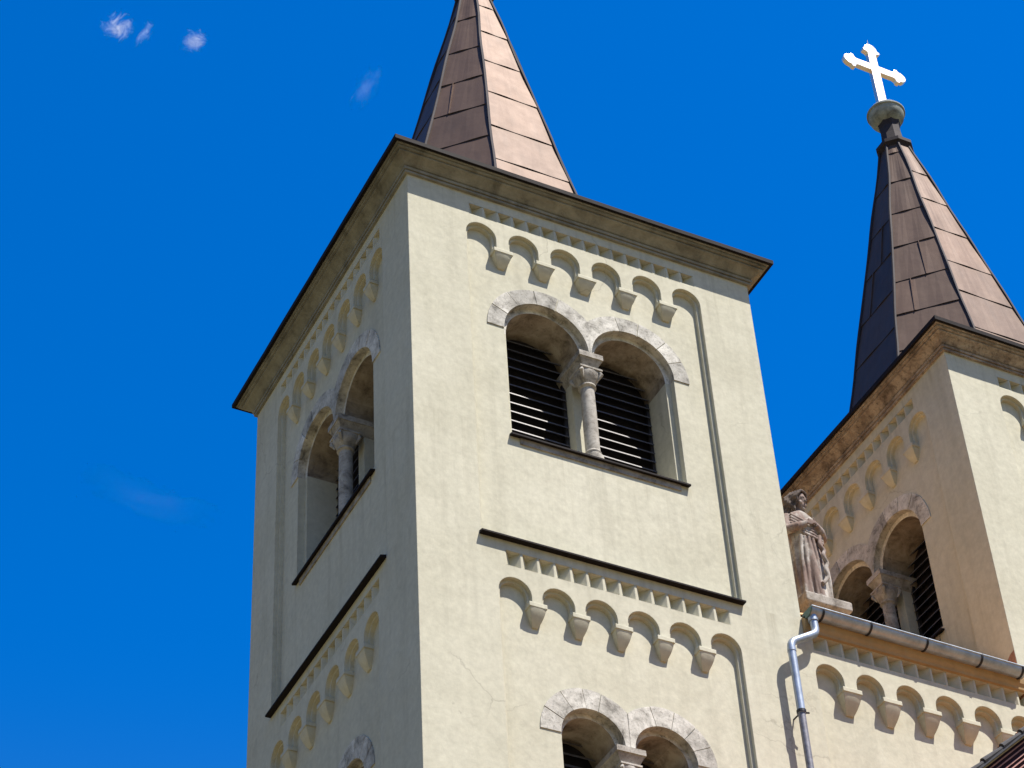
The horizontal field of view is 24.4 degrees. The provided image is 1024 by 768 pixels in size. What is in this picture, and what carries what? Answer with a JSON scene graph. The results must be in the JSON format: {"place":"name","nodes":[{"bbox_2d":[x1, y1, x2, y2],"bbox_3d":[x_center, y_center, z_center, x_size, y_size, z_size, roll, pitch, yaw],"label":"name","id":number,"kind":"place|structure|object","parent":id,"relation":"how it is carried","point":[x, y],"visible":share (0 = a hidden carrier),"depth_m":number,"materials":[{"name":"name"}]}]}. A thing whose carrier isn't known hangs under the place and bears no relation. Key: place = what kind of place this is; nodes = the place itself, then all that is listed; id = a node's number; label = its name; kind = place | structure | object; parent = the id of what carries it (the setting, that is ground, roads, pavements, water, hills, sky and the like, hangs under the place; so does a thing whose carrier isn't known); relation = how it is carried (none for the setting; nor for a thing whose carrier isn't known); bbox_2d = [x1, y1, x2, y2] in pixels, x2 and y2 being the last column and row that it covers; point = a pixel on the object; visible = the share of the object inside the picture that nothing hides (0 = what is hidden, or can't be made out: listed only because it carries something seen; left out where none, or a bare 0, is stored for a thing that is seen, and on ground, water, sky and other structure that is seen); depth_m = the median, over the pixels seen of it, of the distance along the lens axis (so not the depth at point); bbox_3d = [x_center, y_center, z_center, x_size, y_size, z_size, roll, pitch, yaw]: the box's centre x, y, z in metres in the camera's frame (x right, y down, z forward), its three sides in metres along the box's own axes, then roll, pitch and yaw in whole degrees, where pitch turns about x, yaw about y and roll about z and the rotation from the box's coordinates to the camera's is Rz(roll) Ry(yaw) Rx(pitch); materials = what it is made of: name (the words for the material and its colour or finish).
{"place":"outdoors","nodes":[
{"label":"outdoors","id":0,"kind":"place"},
{"bbox_2d":[0,0,1023,767],"label":"sky","id":1,"kind":"structure","parent":0,"point":[174,174],"materials":[{"name":"blue"}]},
{"bbox_2d":[232,0,824,767],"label":"bell tower","id":2,"kind":"structure","parent":0,"point":[518,492],"depth_m":34.15,"materials":[{"name":"paint"}]},
{"bbox_2d":[787,614,818,767],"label":"downpipe","id":3,"kind":"object","parent":2,"relation":"attached to","point":[813,633],"visible":1,"depth_m":32.33,"materials":[{"name":"metal"}]},
{"bbox_2d":[780,41,1023,705],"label":"bell tower","id":4,"kind":"structure","parent":0,"point":[907,477],"depth_m":39.91,"materials":[{"name":"paint"}]},
{"label":"ground","id":5,"kind":"structure","parent":0,"visible":0},
{"bbox_2d":[800,613,1023,767],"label":"nave wall","id":6,"kind":"structure","parent":5,"relation":"on","point":[876,709],"depth_m":33.52,"materials":[{"name":"beige paint"}]},
{"bbox_2d":[798,590,852,649],"bbox_3d":[4.485,3.832,34.448,0.800,1.320,0.800,17,-46,-21],"label":"pedestal","id":7,"kind":"object","parent":6,"relation":"on","point":[807,599],"visible":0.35,"depth_m":34.53,"materials":[{"name":"stone"}]},
{"bbox_2d":[783,489,833,597],"bbox_3d":[4.418,2.490,35.632,0.659,2.268,0.628,-13,-43,10],"label":"statue","id":8,"kind":"object","parent":7,"relation":"on","point":[806,534],"visible":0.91,"depth_m":35.46,"materials":[{"name":"stone"}]},
{"bbox_2d":[802,605,1023,679],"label":"rain gutter","id":9,"kind":"object","parent":6,"relation":"attached to","point":[914,641],"visible":1,"depth_m":34.03,"materials":[{"name":"metal"}]},
{"bbox_2d":[971,726,1023,767],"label":"roof","id":10,"kind":"object","parent":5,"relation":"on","point":[1008,753],"visible":1,"depth_m":27.74,"materials":[{"name":"brown tile"}]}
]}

